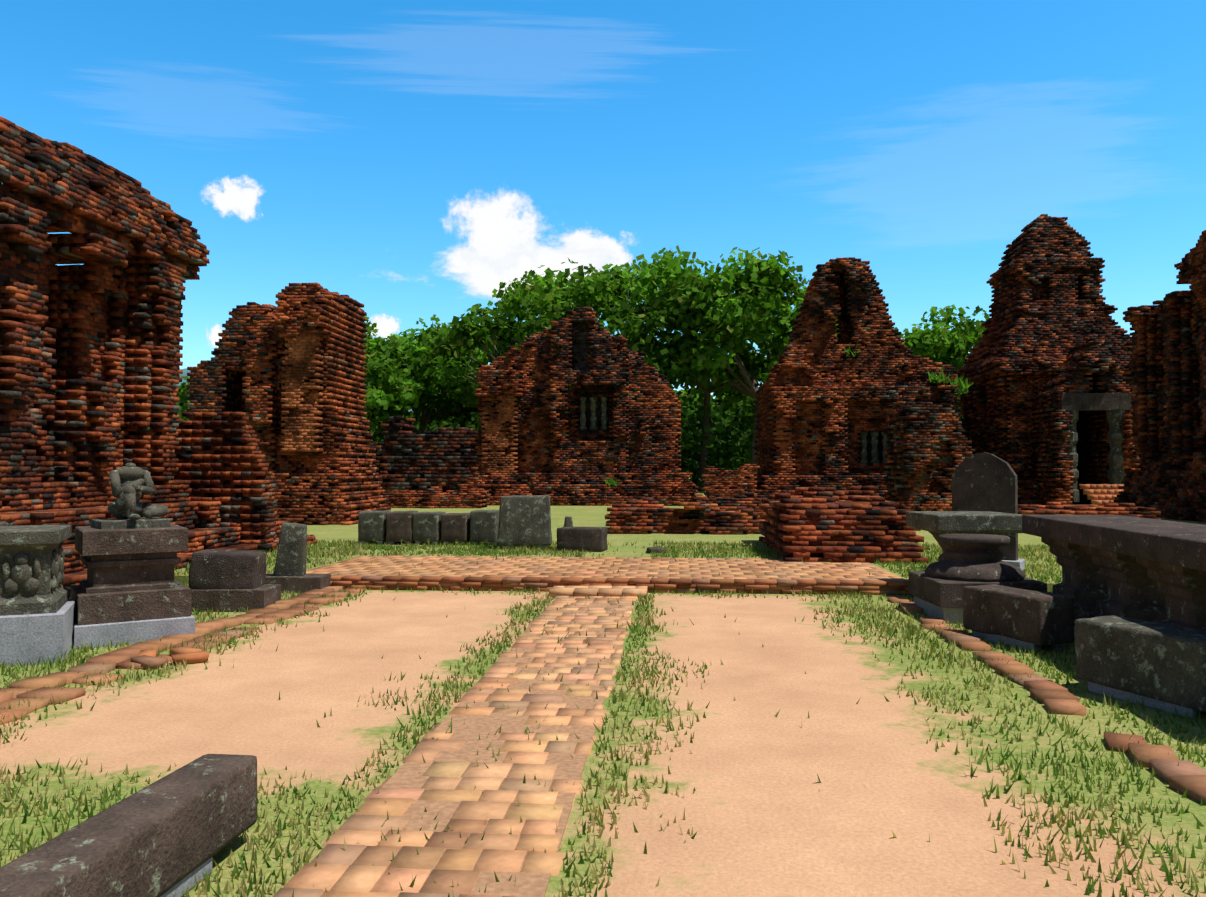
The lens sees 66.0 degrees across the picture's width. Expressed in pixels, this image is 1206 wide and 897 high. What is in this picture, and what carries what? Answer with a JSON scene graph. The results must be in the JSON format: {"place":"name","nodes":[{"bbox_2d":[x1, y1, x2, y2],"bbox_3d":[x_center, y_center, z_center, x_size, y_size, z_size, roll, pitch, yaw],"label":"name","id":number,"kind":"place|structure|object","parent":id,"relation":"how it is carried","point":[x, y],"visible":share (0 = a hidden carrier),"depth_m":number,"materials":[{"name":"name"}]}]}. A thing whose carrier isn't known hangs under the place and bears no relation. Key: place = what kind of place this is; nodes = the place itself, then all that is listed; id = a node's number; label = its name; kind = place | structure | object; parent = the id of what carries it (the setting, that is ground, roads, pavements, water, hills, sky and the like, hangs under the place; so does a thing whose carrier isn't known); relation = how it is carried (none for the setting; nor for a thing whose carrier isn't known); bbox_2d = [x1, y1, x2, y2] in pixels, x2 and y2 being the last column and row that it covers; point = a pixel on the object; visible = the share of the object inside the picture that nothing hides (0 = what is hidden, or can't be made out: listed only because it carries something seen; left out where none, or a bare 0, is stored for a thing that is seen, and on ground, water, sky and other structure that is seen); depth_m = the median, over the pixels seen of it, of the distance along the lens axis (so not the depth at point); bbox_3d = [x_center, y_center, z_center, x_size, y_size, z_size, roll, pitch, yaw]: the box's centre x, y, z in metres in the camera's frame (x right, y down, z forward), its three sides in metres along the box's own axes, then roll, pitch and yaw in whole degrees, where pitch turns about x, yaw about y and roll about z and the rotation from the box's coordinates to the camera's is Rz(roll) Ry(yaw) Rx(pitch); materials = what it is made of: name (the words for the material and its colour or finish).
{"place":"outdoors","nodes":[
{"label":"outdoors","id":0,"kind":"place"},
{"bbox_2d":[206,324,222,346],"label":"cloud","id":1,"kind":"structure","parent":0,"point":[213,337],"depth_m":2516.04,"materials":[{"name":"white"}]},
{"bbox_2d":[204,176,262,220],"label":"cloud","id":2,"kind":"structure","parent":0,"point":[235,197],"depth_m":2429.96,"materials":[{"name":"white"}]},
{"bbox_2d":[366,314,399,337],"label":"cloud","id":3,"kind":"structure","parent":0,"point":[386,326],"depth_m":2635.68,"materials":[{"name":"white"}]},
{"bbox_2d":[23,368,746,456],"bbox_3d":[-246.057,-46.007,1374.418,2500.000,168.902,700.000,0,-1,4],"label":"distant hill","id":4,"kind":"structure","parent":0,"point":[185,371],"depth_m":1227.81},
{"bbox_2d":[382,487,489,508],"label":"wall","id":5,"kind":"structure","parent":0,"point":[433,497],"depth_m":35.44,"materials":[{"name":"brick"}]},
{"bbox_2d":[273,595,636,896],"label":"brick path","id":6,"kind":"structure","parent":0,"point":[336,872],"depth_m":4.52,"materials":[{"name":"brick"}]},
{"bbox_2d":[443,191,546,272],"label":"cloud","id":7,"kind":"structure","parent":0,"point":[501,234],"depth_m":2437.61,"materials":[{"name":"white"}]},
{"bbox_2d":[442,217,619,299],"bbox_3d":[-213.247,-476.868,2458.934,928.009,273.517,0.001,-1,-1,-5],"label":"cloud","id":8,"kind":"structure","parent":0,"point":[477,276],"depth_m":2457.98,"materials":[{"name":"white"}]},
{"bbox_2d":[551,230,632,275],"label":"cloud","id":9,"kind":"structure","parent":0,"point":[587,240],"depth_m":2483.30,"materials":[{"name":"white"}]},
{"bbox_2d":[0,590,1205,896],"bbox_3d":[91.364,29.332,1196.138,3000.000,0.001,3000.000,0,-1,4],"label":"ground","id":10,"kind":"structure","parent":0,"point":[768,814],"depth_m":5.37,"materials":[{"name":"beige sand"}]},
{"bbox_2d":[0,525,71,615],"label":"carved pedestal","id":11,"kind":"object","parent":10,"relation":"on","point":[42,542],"visible":0.85,"depth_m":7.73,"materials":[{"name":"grey stone"}]},
{"bbox_2d":[2,546,64,594],"bbox_3d":[-5.149,1.044,7.997,0.850,0.350,0.850,1,-1,-24],"label":"carved relief","id":12,"kind":"object","parent":11,"relation":"attached to","point":[20,573],"visible":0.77,"depth_m":7.71},
{"bbox_2d":[0,599,75,666],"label":"concrete plinth","id":13,"kind":"structure","parent":11,"relation":"attached to","point":[25,637],"depth_m":7.65,"materials":[{"name":"grey concrete"}]},
{"bbox_2d":[0,754,256,896],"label":"lintel","id":14,"kind":"structure","parent":10,"relation":"on","point":[160,837],"depth_m":3.32,"materials":[{"name":"stone"}]},
{"bbox_2d":[70,524,190,625],"bbox_3d":[-4.571,1.181,8.982,0.944,0.842,0.944,1,-2,-34],"label":"statue pedestal","id":15,"kind":"object","parent":10,"relation":"on","point":[130,574],"visible":0.94,"depth_m":8.63,"materials":[{"name":"stone"}]},
{"bbox_2d":[91,517,169,529],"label":"statue plinth","id":16,"kind":"structure","parent":15,"relation":"on","point":[123,523],"depth_m":8.83,"materials":[{"name":"grey stone"}]},
{"bbox_2d":[73,615,194,649],"bbox_3d":[-4.571,1.706,8.970,1.007,0.214,1.006,1,-2,-34],"label":"statue pedestal base","id":17,"kind":"object","parent":15,"relation":"attached to","point":[120,632],"visible":0.46,"depth_m":8.53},
{"bbox_2d":[107,463,168,519],"bbox_3d":[-4.498,0.410,9.019,0.560,0.545,0.532,-1,-2,34],"label":"headless seated statue","id":18,"kind":"object","parent":15,"relation":"on","point":[127,482],"visible":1,"depth_m":8.93,"materials":[{"name":"grey stone"}]},
{"bbox_2d":[0,116,317,590],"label":"temple","id":19,"kind":"structure","parent":10,"relation":"on","point":[91,355],"depth_m":14.48,"materials":[{"name":"brick"}]},
{"bbox_2d":[131,646,209,669],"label":"loose bricks","id":20,"kind":"object","parent":10,"relation":"on","point":[150,658],"visible":0.85,"depth_m":7.68,"materials":[{"name":"orange brick"}]},
{"bbox_2d":[0,586,365,724],"bbox_3d":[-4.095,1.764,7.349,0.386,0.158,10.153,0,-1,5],"label":"kerb","id":21,"kind":"structure","parent":10,"relation":"on","point":[93,665],"depth_m":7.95,"materials":[{"name":"brick"}]},
{"bbox_2d":[160,857,211,896],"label":"lintel feet","id":22,"kind":"object","parent":10,"relation":"on","point":[185,883],"visible":0.19,"depth_m":3.54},
{"bbox_2d":[191,584,280,611],"bbox_3d":[-4.323,1.727,10.757,1.005,0.254,0.553,0,-1,0],"label":"block base","id":23,"kind":"object","parent":10,"relation":"on","point":[232,600],"visible":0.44,"depth_m":10.48,"materials":[{"name":"stone"}]},
{"bbox_2d":[189,549,265,589],"bbox_3d":[-4.340,1.423,10.767,0.746,0.480,0.472,4,-2,-3],"label":"block","id":24,"kind":"object","parent":23,"relation":"on","point":[224,569],"depth_m":10.55,"materials":[{"name":"stone"}]},
{"bbox_2d":[265,573,330,592],"bbox_3d":[-4.104,1.784,12.293,0.884,0.213,0.444,0,-1,1],"label":"stone base","id":25,"kind":"object","parent":10,"relation":"on","point":[304,583],"visible":0.5,"depth_m":12.07,"materials":[{"name":"stone"}]},
{"bbox_2d":[273,522,306,575],"bbox_3d":[-4.113,1.370,12.293,0.401,0.763,0.205,6,1,-5],"label":"stele","id":26,"kind":"object","parent":25,"relation":"on","point":[291,558],"visible":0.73,"depth_m":12.21,"materials":[{"name":"grey stone"}]},
{"bbox_2d":[549,585,647,597],"bbox_3d":[-0.049,1.838,11.939,1.230,0.096,0.511,0,-1,4],"label":"path landing","id":27,"kind":"object","parent":10,"relation":"on","point":[599,590],"visible":0.92,"depth_m":11.72,"materials":[{"name":"brick"}]},
{"bbox_2d":[0,538,1205,896],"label":"grass","id":28,"kind":"structure","parent":10,"relation":"on","point":[348,546],"depth_m":5.75,"materials":[{"name":"green plant"}]},
{"bbox_2d":[330,575,910,594],"bbox_3d":[-0.046,1.803,12.291,8.545,0.166,0.231,0,-1,4],"label":"terrace step","id":29,"kind":"object","parent":10,"relation":"on","point":[782,586],"visible":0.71,"depth_m":12.19,"materials":[{"name":"brick"}]},
{"bbox_2d":[914,597,962,622],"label":"plinth","id":30,"kind":"structure","parent":10,"relation":"on","point":[953,615],"depth_m":9.79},
{"bbox_2d":[909,571,1046,607],"bbox_3d":[4.081,1.540,10.213,1.104,0.263,1.104,0,-1,2],"label":"pedestal base","id":31,"kind":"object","parent":30,"relation":"on","point":[941,593],"depth_m":9.69,"materials":[{"name":"grey stone"}]},
{"bbox_2d":[928,531,1003,560],"bbox_3d":[4.564,1.359,11.684,0.940,0.650,0.940,0,-1,4],"label":"stone pedestal","id":32,"kind":"object","parent":10,"relation":"on","point":[942,556],"visible":0.15,"depth_m":11.60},
{"bbox_2d":[906,511,1021,532],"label":"pedestal top slab","id":33,"kind":"structure","parent":32,"relation":"on","point":[965,522],"depth_m":11.14,"materials":[{"name":"grey stone"}]},
{"bbox_2d":[924,534,1025,581],"bbox_3d":[4.080,1.185,10.221,1.050,0.450,1.050,0,-1,4],"label":"pedestal","id":34,"kind":"object","parent":10,"relation":"on","point":[974,557],"visible":1,"depth_m":9.94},
{"bbox_2d":[972,631,1064,651],"bbox_3d":[3.825,1.752,8.591,0.361,0.100,0.759,0,-1,-21],"label":"stone block base","id":35,"kind":"object","parent":10,"relation":"on","point":[994,639],"visible":0.25,"depth_m":8.39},
{"bbox_2d":[962,584,1074,644],"bbox_3d":[3.822,1.523,8.598,0.430,0.429,0.963,0,-1,-21],"label":"block","id":36,"kind":"object","parent":35,"relation":"on","point":[1038,617],"depth_m":8.32,"materials":[{"name":"stone"}]},
{"bbox_2d":[887,597,1205,804],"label":"kerb","id":37,"kind":"structure","parent":10,"relation":"on","point":[1051,696],"depth_m":6.14,"materials":[{"name":"brick"}]},
{"bbox_2d":[1041,537,1106,625],"bbox_3d":[4.875,1.267,9.205,0.885,0.904,0.883,0,-1,7],"label":"stone table support","id":38,"kind":"object","parent":10,"relation":"on","point":[1083,584],"visible":0.19,"depth_m":8.99,"materials":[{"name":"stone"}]},
{"bbox_2d":[1082,546,1165,621],"bbox_3d":[4.729,1.241,8.095,0.883,0.903,0.883,0,-1,7],"label":"stone pedestal","id":39,"kind":"object","parent":10,"relation":"on","point":[1133,592],"visible":0.31,"depth_m":7.89,"materials":[{"name":"stone"}]},
{"bbox_2d":[1088,681,1199,718],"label":"plinth","id":40,"kind":"structure","parent":10,"relation":"on","point":[1121,694],"depth_m":6.32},
{"bbox_2d":[1075,615,1205,711],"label":"block","id":41,"kind":"object","parent":40,"relation":"on","point":[1164,662],"depth_m":6.30,"materials":[{"name":"grey stone"}]},
{"bbox_2d":[1136,557,1205,630],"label":"stone pedestal","id":42,"kind":"object","parent":10,"relation":"on","point":[1182,589],"visible":0.42,"depth_m":6.90,"materials":[{"name":"stone"}]},
{"bbox_2d":[0,0,1205,398],"label":"sky","id":43,"kind":"structure","parent":0,"point":[916,140],"materials":[{"name":"blue"}]},
{"bbox_2d":[3,478,1205,592],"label":"grass lawn","id":44,"kind":"structure","parent":0,"point":[587,516],"depth_m":19.44,"materials":[{"name":"green plant"}]},
{"bbox_2d":[176,376,189,420],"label":"tree","id":45,"kind":"object","parent":44,"relation":"on","point":[181,395],"visible":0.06,"depth_m":119.98,"materials":[{"name":"green plant"}]},
{"bbox_2d":[186,282,390,524],"bbox_3d":[-8.938,-1.285,26.694,5.246,6.733,4.056,0,-1,4],"label":"ruin","id":46,"kind":"object","parent":44,"relation":"on","point":[264,366],"visible":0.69,"depth_m":25.61,"materials":[{"name":"brick"}]},
{"bbox_2d":[278,348,421,430],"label":"tree","id":47,"kind":"object","parent":44,"relation":"on","point":[378,399],"visible":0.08,"depth_m":58.60,"materials":[{"name":"green plant"}]},
{"bbox_2d":[358,510,390,540],"bbox_3d":[-4.510,1.522,18.361,0.523,0.598,0.618,0,-1,1],"label":"row block","id":48,"kind":"object","parent":44,"relation":"on","point":[371,525],"depth_m":18.06,"materials":[{"name":"grey stone"}]},
{"bbox_2d":[360,540,386,544],"bbox_3d":[-4.512,1.829,18.354,0.438,0.100,0.482,0,-1,1],"label":"stone block base","id":49,"kind":"object","parent":48,"relation":"attached to","point":[379,542],"visible":0.4,"depth_m":18.12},
{"bbox_2d":[309,316,440,411],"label":"tree","id":50,"kind":"object","parent":44,"relation":"on","point":[418,366],"depth_m":61.21,"materials":[{"name":"green plant"}]},
{"bbox_2d":[386,510,417,541],"bbox_3d":[-3.958,1.526,18.316,0.526,0.583,0.626,0,-1,1],"label":"row block","id":51,"kind":"object","parent":44,"relation":"on","point":[398,525],"depth_m":18.01,"materials":[{"name":"stone"}]},
{"bbox_2d":[388,540,413,544],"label":"stone block base","id":52,"kind":"object","parent":51,"relation":"attached to","point":[393,543],"visible":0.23,"depth_m":18.07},
{"bbox_2d":[377,414,449,440],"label":"tree belt","id":53,"kind":"object","parent":44,"relation":"on","point":[417,426],"visible":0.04,"depth_m":117.65,"materials":[{"name":"green plant"}]},
{"bbox_2d":[369,416,478,492],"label":"brick wall","id":54,"kind":"structure","parent":44,"relation":"on","point":[443,459],"depth_m":50.34,"materials":[{"name":"brick"}]},
{"bbox_2d":[367,331,489,433],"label":"tree","id":55,"kind":"object","parent":44,"relation":"on","point":[448,399],"depth_m":65.09,"materials":[{"name":"green plant"}]},
{"bbox_2d":[412,511,445,541],"bbox_3d":[-3.410,1.532,18.274,0.527,0.573,0.611,0,-1,6],"label":"row block","id":56,"kind":"object","parent":44,"relation":"on","point":[426,526],"depth_m":17.99,"materials":[{"name":"grey stone"}]},
{"bbox_2d":[415,541,442,544],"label":"stone block base","id":57,"kind":"object","parent":56,"relation":"attached to","point":[418,542],"visible":0.19,"depth_m":18.06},
{"bbox_2d":[405,411,480,429],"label":"tree","id":58,"kind":"object","parent":44,"relation":"on","point":[466,422],"visible":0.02,"depth_m":121.58,"materials":[{"name":"green plant"}]},
{"bbox_2d":[387,314,506,426],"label":"tree","id":59,"kind":"object","parent":44,"relation":"on","point":[431,330],"depth_m":68.84,"materials":[{"name":"green plant"}]},
{"bbox_2d":[441,513,469,541],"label":"row block","id":60,"kind":"object","parent":44,"relation":"on","point":[455,527],"depth_m":17.94,"materials":[{"name":"stone"}]},
{"bbox_2d":[443,540,469,544],"bbox_3d":[-2.856,1.826,18.226,0.438,0.100,0.481,0,-1,7],"label":"stone block base","id":61,"kind":"object","parent":60,"relation":"attached to","point":[447,543],"visible":0.21,"depth_m":18.01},
{"bbox_2d":[470,510,498,542],"bbox_3d":[-2.298,1.514,18.188,0.529,0.619,0.625,0,-1,2],"label":"row block","id":62,"kind":"object","parent":44,"relation":"on","point":[484,524],"depth_m":17.89,"materials":[{"name":"grey stone"}]},
{"bbox_2d":[472,542,496,544],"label":"stone block base","id":63,"kind":"object","parent":62,"relation":"attached to","point":[480,542],"visible":0.33,"depth_m":17.95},
{"bbox_2d":[422,278,615,468],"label":"tree","id":64,"kind":"object","parent":44,"relation":"on","point":[462,333],"depth_m":58.27,"materials":[{"name":"green plant"}]},
{"bbox_2d":[497,495,552,545],"bbox_3d":[-1.449,1.337,17.327,1.006,0.931,0.704,0,-1,-1],"label":"row block","id":65,"kind":"object","parent":44,"relation":"on","point":[524,520],"depth_m":17.00,"materials":[{"name":"grey stone"}]},
{"bbox_2d":[502,546,547,548],"bbox_3d":[-1.447,1.805,17.318,0.841,0.100,0.562,0,-1,-1],"label":"block feet","id":66,"kind":"object","parent":65,"relation":"attached to","point":[509,547],"visible":0.1,"depth_m":17.05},
{"bbox_2d":[176,368,963,490],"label":"shrub belt","id":67,"kind":"object","parent":44,"relation":"on","point":[730,447],"visible":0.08,"depth_m":67.03,"materials":[{"name":"green plant"}]},
{"bbox_2d":[486,258,663,360],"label":"tree","id":68,"kind":"object","parent":44,"relation":"on","point":[547,283],"depth_m":63.14,"materials":[{"name":"green plant"}]},
{"bbox_2d":[457,307,702,505],"bbox_3d":[-0.965,-1.849,39.816,10.507,8.469,3.908,0,-1,4],"label":"temple","id":69,"kind":"object","parent":44,"relation":"on","point":[528,393],"visible":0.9,"depth_m":38.84,"materials":[{"name":"brick"}]},
{"bbox_2d":[579,397,607,429],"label":"window bars","id":70,"kind":"object","parent":69,"relation":"attached to","point":[593,417],"visible":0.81,"depth_m":39.45,"materials":[{"name":"grey stone"}]},
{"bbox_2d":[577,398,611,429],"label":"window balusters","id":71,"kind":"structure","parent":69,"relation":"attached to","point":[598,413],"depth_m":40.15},
{"bbox_2d":[604,342,973,485],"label":"plants","id":72,"kind":"object","parent":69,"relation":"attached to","point":[962,387],"visible":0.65,"depth_m":36.55,"materials":[{"name":"green plant"}]},
{"bbox_2d":[557,527,607,551],"bbox_3d":[-0.379,1.631,16.760,0.865,0.433,0.523,0,-1,10],"label":"row block","id":73,"kind":"object","parent":44,"relation":"on","point":[589,539],"depth_m":16.53,"materials":[{"name":"stone"}]},
{"bbox_2d":[563,516,572,526],"bbox_3d":[-0.745,1.701,20.052,0.212,0.476,0.209,0,-1,-13],"label":"fragment","id":74,"kind":"object","parent":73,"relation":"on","point":[568,521],"visible":0.35,"depth_m":19.98,"materials":[{"name":"grey stone"}]},
{"bbox_2d":[306,555,905,582],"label":"terrace paving","id":75,"kind":"structure","parent":44,"relation":"on","point":[463,566],"depth_m":13.64,"materials":[{"name":"brick"}]},
{"bbox_2d":[505,250,755,484],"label":"tree","id":76,"kind":"object","parent":44,"relation":"on","point":[592,286],"depth_m":57.69,"materials":[{"name":"green plant"}]},
{"bbox_2d":[647,547,665,553],"bbox_3d":[0.929,1.780,16.252,0.309,0.105,0.206,0,-1,-13],"label":"stone","id":77,"kind":"object","parent":44,"relation":"on","point":[650,550],"visible":0.75,"depth_m":16.16,"materials":[{"name":"stone"}]},
{"bbox_2d":[590,245,796,490],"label":"tree","id":78,"kind":"object","parent":44,"relation":"on","point":[607,309],"depth_m":59.07,"materials":[{"name":"green plant"}]},
{"bbox_2d":[672,385,741,441],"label":"tree","id":79,"kind":"object","parent":44,"relation":"on","point":[688,405],"visible":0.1,"depth_m":125.26,"materials":[{"name":"green plant"}]},
{"bbox_2d":[692,493,767,513],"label":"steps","id":80,"kind":"structure","parent":44,"relation":"on","point":[748,501],"depth_m":28.89,"materials":[{"name":"brick"}]},
{"bbox_2d":[702,464,759,506],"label":"brick wall","id":81,"kind":"structure","parent":44,"relation":"on","point":[721,483],"depth_m":35.22,"materials":[{"name":"brown brick"}]},
{"bbox_2d":[711,391,753,412],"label":"tree","id":82,"kind":"object","parent":44,"relation":"on","point":[714,400],"depth_m":138.40,"materials":[{"name":"green plant"}]},
{"bbox_2d":[715,400,754,433],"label":"tree","id":83,"kind":"object","parent":44,"relation":"on","point":[742,411],"visible":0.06,"depth_m":111.01,"materials":[{"name":"green plant"}]},
{"bbox_2d":[648,247,838,474],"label":"tree","id":84,"kind":"object","parent":44,"relation":"on","point":[772,273],"depth_m":57.02,"materials":[{"name":"green plant"}]},
{"bbox_2d":[715,291,897,412],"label":"tree","id":85,"kind":"object","parent":44,"relation":"on","point":[749,354],"depth_m":63.00,"materials":[{"name":"green plant"}]},
{"bbox_2d":[757,327,908,388],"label":"tree","id":86,"kind":"object","parent":44,"relation":"on","point":[907,330],"depth_m":80.17,"materials":[{"name":"green plant"}]},
{"bbox_2d":[758,486,928,563],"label":"brick wall","id":87,"kind":"structure","parent":44,"relation":"on","point":[863,524],"depth_m":14.96,"materials":[{"name":"brick"}]},
{"bbox_2d":[754,257,960,496],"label":"brick building","id":88,"kind":"structure","parent":44,"relation":"on","point":[813,368],"depth_m":36.95,"materials":[{"name":"brown brick"}]},
{"bbox_2d":[858,431,882,463],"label":"window bars","id":89,"kind":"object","parent":88,"relation":"in","point":[879,447],"depth_m":37.93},
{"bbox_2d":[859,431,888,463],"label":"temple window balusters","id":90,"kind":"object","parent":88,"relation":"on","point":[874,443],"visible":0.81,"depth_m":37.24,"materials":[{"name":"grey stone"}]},
{"bbox_2d":[898,304,989,412],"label":"tree","id":91,"kind":"object","parent":44,"relation":"on","point":[920,342],"visible":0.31,"depth_m":68.31,"materials":[{"name":"green plant"}]},
{"bbox_2d":[929,325,982,416],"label":"tree","id":92,"kind":"object","parent":44,"relation":"on","point":[956,360],"depth_m":71.51,"materials":[{"name":"green plant"}]},
{"bbox_2d":[955,214,1139,505],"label":"brick tower","id":93,"kind":"structure","parent":44,"relation":"on","point":[1052,332],"depth_m":37.13,"materials":[{"name":"brick"}]},
{"bbox_2d":[1067,410,1125,501],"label":"tower door columns","id":94,"kind":"structure","parent":93,"relation":"attached to","point":[1116,459],"depth_m":34.79,"materials":[{"name":"grey stone"}]},
{"bbox_2d":[1058,393,1131,410],"bbox_3d":[18.482,-1.750,35.100,2.500,0.629,0.750,0,-1,4],"label":"door lintel","id":95,"kind":"structure","parent":94,"relation":"on","point":[1094,401],"depth_m":34.73,"materials":[{"name":"grey stone"}]},
{"bbox_2d":[1073,411,1090,504],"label":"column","id":96,"kind":"structure","parent":44,"relation":"on","point":[1083,437],"depth_m":36.89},
{"bbox_2d":[1018,502,1160,519],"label":"steps","id":97,"kind":"structure","parent":44,"relation":"on","point":[1058,508],"depth_m":22.08,"materials":[{"name":"brick"}]},
{"bbox_2d":[1079,484,1123,505],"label":"brick steps","id":98,"kind":"structure","parent":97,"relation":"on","point":[1090,491],"depth_m":33.88,"materials":[{"name":"brick"}]},
{"bbox_2d":[1112,230,1205,522],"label":"brick tower","id":99,"kind":"structure","parent":44,"relation":"on","point":[1167,363],"depth_m":28.92,"materials":[{"name":"brick"}]},
{"bbox_2d":[605,497,765,534],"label":"wall","id":100,"kind":"structure","parent":0,"point":[645,515],"depth_m":21.21,"materials":[{"name":"brick"}]},
{"bbox_2d":[881,401,974,510],"bbox_3d":[11.731,0.269,32.860,3.431,3.915,1.961,0,-1,-10],"label":"wall fragment","id":101,"kind":"object","parent":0,"point":[929,450],"depth_m":32.17,"materials":[{"name":"brick"}]},
{"bbox_2d":[1002,559,1024,569],"bbox_3d":[5.535,1.680,13.458,1.006,0.174,0.455,-1,-2,32],"label":"stele base","id":102,"kind":"object","parent":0,"point":[1020,563],"visible":0.19,"depth_m":13.11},
{"bbox_2d":[952,452,1017,560],"bbox_3d":[5.534,0.831,13.478,0.860,1.550,0.200,-1,-2,32],"label":"stele","id":103,"kind":"object","parent":102,"relation":"on","point":[983,481],"visible":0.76,"depth_m":13.37,"materials":[{"name":"stone"}]},
{"bbox_3d":[4.441,1.189,5.874,0.885,0.902,0.883,0,-1,7],"label":"table pedestal","id":104,"kind":"object","parent":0,"visible":0},
{"bbox_2d":[1022,515,1205,571],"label":"table slab","id":105,"kind":"structure","parent":104,"relation":"on","point":[1182,544],"depth_m":7.61,"materials":[{"name":"stone"}]}
]}

